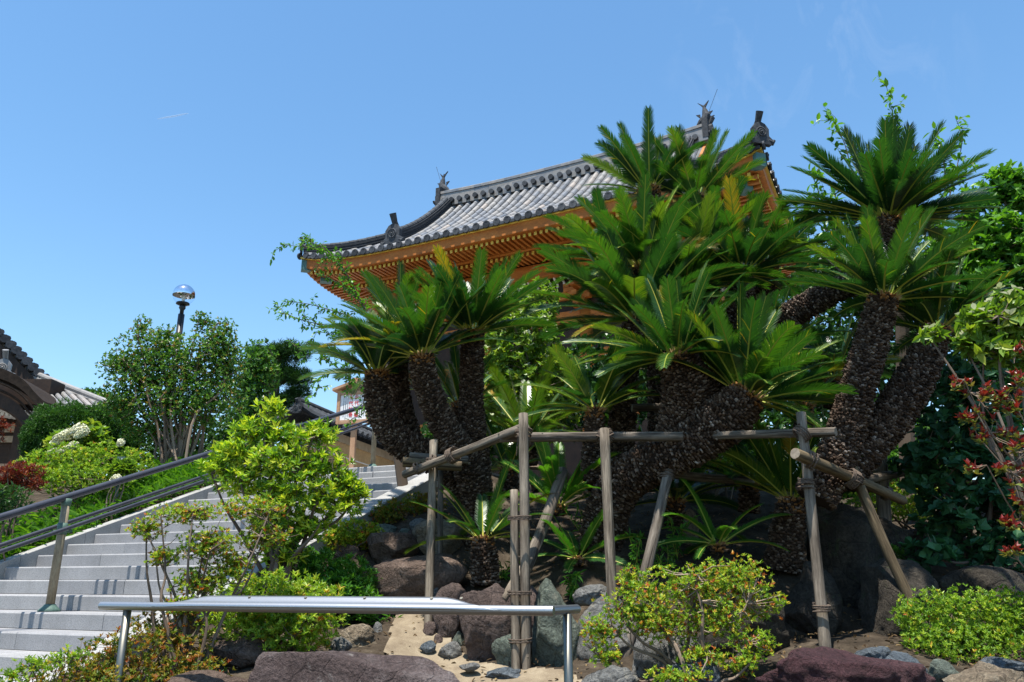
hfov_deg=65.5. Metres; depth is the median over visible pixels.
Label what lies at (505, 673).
rock
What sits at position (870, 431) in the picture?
cycad clump
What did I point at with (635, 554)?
leafy weed
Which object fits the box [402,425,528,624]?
timber support
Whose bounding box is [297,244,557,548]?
cycad clump
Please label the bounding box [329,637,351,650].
rock
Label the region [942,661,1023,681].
rock
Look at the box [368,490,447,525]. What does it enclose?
clipped azalea
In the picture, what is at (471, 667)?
rock
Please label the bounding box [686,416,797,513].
cycad
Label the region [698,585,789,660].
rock
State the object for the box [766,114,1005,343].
cycad
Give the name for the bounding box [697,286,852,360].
cycad
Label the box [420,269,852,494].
leafy tree
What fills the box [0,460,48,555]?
maple shrub
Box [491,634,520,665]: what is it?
rock
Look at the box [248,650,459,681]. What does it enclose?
rock
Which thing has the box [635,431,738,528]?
cycad
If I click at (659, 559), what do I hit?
leafy weed
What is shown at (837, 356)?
cycad
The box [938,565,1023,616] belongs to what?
rock
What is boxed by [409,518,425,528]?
rock
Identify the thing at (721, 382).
cycad clump
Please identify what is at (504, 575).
leafy weed
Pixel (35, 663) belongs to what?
azalea bush
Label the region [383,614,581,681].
sand path
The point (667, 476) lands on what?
timber brace
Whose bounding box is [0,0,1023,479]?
sky
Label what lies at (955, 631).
hedge
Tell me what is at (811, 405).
cycad
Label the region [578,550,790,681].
azalea bush
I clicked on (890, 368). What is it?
leafy tree
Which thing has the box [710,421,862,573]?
cycad
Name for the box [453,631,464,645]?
rock
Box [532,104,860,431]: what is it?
cycad clump
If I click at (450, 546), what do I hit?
rock
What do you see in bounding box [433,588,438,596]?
rock
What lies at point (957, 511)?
round leaved tree
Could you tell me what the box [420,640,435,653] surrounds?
rock
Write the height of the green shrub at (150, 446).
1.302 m
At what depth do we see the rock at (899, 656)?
4.62 m
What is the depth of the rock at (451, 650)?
6.07 m
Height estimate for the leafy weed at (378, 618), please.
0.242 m
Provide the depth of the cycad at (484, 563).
6.89 m
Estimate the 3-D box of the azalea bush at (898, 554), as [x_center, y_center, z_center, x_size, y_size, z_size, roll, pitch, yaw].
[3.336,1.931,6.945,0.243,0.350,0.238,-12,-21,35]
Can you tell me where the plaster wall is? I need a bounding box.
[276,397,393,468]
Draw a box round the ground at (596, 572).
[0,464,1023,681]
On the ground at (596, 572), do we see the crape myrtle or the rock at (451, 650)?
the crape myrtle
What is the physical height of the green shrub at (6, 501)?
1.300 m
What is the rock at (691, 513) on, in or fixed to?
on the ground at (596, 572)
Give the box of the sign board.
[332,377,367,467]
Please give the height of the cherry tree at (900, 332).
5.672 m
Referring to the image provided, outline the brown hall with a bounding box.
[0,328,113,464]
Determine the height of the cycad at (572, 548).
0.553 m
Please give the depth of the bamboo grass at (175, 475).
10.18 m
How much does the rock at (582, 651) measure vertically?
0.705 m
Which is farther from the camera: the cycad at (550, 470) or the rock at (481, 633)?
the cycad at (550, 470)
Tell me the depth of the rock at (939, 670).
4.56 m
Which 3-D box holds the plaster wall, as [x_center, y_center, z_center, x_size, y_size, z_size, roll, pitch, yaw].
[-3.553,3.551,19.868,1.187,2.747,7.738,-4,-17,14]
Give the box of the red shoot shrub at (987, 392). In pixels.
[949,339,1023,567]
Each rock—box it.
[166,670,247,681]
[213,635,267,668]
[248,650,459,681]
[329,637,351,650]
[334,544,361,558]
[338,623,376,647]
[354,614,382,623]
[366,532,418,563]
[373,622,381,632]
[374,553,468,596]
[376,524,396,532]
[399,528,409,532]
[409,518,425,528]
[412,518,463,554]
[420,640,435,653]
[423,621,436,635]
[432,583,465,637]
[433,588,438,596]
[434,634,442,642]
[438,641,461,658]
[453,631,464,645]
[459,583,510,661]
[459,662,479,672]
[485,667,520,678]
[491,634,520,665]
[530,585,536,653]
[531,578,579,666]
[572,584,606,605]
[576,593,635,662]
[581,665,638,681]
[632,627,700,681]
[672,657,720,681]
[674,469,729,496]
[680,509,698,545]
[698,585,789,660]
[755,646,935,681]
[784,561,842,637]
[806,502,890,608]
[854,646,890,658]
[858,557,939,636]
[879,517,912,559]
[885,651,927,673]
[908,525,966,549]
[928,659,958,681]
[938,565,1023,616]
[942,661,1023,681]
[973,656,1023,672]
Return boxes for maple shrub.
[0,415,15,443]
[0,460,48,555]
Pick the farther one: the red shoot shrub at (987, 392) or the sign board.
the sign board
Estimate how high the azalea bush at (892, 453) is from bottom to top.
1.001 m
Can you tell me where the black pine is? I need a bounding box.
[251,337,313,453]
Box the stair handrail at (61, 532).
[0,405,376,611]
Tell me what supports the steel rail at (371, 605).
on the ground at (596, 572)
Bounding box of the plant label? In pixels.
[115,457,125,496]
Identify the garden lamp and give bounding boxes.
[159,284,194,460]
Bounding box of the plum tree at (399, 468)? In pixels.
[266,233,407,486]
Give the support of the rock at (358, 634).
on the ground at (596, 572)
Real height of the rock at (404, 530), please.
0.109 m
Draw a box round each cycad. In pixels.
[405,463,556,586]
[483,354,584,465]
[484,425,620,516]
[485,415,565,497]
[512,330,666,481]
[515,203,750,461]
[519,509,643,572]
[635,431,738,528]
[657,477,790,559]
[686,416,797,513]
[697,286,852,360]
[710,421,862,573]
[763,337,878,427]
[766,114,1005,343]
[798,309,903,409]
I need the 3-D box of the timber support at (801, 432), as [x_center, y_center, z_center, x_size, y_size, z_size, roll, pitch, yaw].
[1.948,1.445,5.994,1.012,1.787,0.443,-15,-22,41]
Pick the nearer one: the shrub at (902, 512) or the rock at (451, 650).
the rock at (451, 650)
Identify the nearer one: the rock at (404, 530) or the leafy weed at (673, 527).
the leafy weed at (673, 527)
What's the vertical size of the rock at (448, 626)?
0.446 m
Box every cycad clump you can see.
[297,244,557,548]
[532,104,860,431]
[561,260,857,556]
[771,204,1023,510]
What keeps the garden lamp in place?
on the ground at (596, 572)
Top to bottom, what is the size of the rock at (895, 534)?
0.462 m
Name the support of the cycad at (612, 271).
on the ground at (596, 572)
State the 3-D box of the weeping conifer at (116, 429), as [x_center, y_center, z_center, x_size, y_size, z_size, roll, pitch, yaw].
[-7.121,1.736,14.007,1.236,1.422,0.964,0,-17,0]
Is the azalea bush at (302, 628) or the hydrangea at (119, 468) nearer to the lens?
the azalea bush at (302, 628)
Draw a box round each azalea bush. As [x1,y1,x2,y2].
[0,644,92,681]
[12,437,157,514]
[29,611,235,681]
[124,494,300,681]
[195,562,350,651]
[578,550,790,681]
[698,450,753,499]
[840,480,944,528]
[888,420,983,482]
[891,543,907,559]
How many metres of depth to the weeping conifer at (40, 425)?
13.42 m
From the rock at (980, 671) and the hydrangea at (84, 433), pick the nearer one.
the rock at (980, 671)
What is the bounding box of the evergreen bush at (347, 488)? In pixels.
[194,392,372,587]
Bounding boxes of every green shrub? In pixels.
[0,481,34,560]
[125,416,262,464]
[295,545,382,624]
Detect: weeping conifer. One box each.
[16,396,116,471]
[75,401,139,474]
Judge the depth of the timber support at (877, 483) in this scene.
6.19 m
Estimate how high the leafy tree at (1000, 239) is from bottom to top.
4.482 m
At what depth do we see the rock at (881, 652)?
4.96 m
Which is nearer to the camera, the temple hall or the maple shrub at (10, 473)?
the maple shrub at (10, 473)
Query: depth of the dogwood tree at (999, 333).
5.62 m
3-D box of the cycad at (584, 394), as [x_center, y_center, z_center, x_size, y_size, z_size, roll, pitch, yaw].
[0.775,0.618,7.397,1.495,1.355,1.551,-5,-17,16]
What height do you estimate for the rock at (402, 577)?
0.544 m
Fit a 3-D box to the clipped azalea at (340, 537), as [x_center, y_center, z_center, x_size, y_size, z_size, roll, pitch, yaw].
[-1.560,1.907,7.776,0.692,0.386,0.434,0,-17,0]
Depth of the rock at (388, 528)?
8.15 m
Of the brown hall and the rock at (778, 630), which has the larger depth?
the brown hall
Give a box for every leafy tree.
[209,338,281,445]
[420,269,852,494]
[761,217,1019,487]
[922,159,1023,513]
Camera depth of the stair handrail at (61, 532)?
7.13 m
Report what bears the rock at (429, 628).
on the sand path
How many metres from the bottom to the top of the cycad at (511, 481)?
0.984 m
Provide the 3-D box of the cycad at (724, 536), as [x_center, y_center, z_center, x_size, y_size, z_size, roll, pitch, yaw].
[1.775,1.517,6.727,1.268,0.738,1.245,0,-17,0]
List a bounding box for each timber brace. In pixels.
[620,468,754,657]
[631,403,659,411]
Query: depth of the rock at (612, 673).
4.88 m
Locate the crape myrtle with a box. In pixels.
[93,310,249,474]
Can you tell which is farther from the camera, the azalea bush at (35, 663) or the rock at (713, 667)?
the rock at (713, 667)
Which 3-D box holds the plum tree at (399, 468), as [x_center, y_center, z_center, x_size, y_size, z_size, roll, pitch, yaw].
[-2.203,0.228,9.993,1.986,3.489,0.636,0,-17,0]
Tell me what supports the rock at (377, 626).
on the ground at (596, 572)
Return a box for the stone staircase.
[0,465,536,681]
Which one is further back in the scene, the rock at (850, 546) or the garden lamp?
the garden lamp
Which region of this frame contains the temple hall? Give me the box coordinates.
[297,91,816,479]
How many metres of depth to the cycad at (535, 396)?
9.15 m
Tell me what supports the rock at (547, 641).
on the ground at (596, 572)
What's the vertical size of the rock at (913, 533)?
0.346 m
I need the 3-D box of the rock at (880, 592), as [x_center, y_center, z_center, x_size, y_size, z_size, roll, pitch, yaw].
[3.036,2.033,6.220,0.562,0.667,0.503,8,-18,-24]
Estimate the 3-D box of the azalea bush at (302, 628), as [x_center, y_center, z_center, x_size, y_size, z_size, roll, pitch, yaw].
[-1.715,1.978,5.759,1.107,0.734,0.667,0,-17,0]
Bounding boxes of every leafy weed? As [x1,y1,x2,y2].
[365,614,403,624]
[499,560,519,579]
[557,502,582,537]
[560,569,586,599]
[624,528,666,569]
[653,545,677,574]
[663,515,699,557]
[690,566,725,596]
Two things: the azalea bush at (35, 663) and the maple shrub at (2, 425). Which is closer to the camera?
the azalea bush at (35, 663)
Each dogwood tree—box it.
[484,275,579,492]
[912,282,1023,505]
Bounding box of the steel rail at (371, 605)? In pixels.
[98,595,580,681]
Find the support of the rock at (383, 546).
on the ground at (596, 572)
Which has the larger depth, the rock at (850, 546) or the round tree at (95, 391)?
the round tree at (95, 391)
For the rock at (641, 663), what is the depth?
5.45 m
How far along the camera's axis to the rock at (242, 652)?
5.43 m
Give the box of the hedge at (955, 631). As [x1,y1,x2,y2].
[886,582,1023,663]
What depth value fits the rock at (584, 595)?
6.12 m
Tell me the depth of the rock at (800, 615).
6.17 m
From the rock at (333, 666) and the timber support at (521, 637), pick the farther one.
the timber support at (521, 637)
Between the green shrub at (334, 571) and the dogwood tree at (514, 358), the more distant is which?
the dogwood tree at (514, 358)
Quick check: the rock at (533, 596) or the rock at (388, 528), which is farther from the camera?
the rock at (388, 528)
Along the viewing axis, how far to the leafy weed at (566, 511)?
7.41 m
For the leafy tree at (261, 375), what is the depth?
15.78 m
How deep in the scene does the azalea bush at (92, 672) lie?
5.01 m
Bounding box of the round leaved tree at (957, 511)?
[886,344,1023,573]
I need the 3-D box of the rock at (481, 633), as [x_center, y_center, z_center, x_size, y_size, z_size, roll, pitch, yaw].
[-0.200,2.197,6.127,0.420,0.643,0.371,0,-17,0]
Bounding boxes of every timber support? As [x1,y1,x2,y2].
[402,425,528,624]
[500,412,686,669]
[712,411,836,647]
[790,448,926,635]
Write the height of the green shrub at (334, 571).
0.707 m
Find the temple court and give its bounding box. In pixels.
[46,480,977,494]
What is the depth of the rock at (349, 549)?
7.57 m
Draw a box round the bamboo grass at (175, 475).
[0,450,248,559]
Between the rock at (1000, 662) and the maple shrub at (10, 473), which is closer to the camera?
the rock at (1000, 662)
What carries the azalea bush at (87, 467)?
on the ground at (596, 572)
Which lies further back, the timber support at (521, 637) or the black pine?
the black pine
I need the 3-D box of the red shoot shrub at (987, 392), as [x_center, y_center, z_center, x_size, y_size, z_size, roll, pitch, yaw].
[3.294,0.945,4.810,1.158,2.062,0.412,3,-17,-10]
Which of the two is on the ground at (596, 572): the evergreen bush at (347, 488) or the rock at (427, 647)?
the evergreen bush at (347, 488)
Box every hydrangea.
[42,417,114,497]
[105,438,141,522]
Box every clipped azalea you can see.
[322,516,384,551]
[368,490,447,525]
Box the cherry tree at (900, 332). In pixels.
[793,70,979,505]
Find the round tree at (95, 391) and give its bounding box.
[81,387,135,412]
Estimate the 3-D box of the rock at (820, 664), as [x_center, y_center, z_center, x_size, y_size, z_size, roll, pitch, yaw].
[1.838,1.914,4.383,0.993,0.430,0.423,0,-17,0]
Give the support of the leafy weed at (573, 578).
on the ground at (596, 572)
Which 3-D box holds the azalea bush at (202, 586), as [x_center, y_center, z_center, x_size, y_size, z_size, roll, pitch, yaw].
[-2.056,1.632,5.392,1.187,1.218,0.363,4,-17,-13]
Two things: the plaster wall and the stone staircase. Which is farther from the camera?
the plaster wall

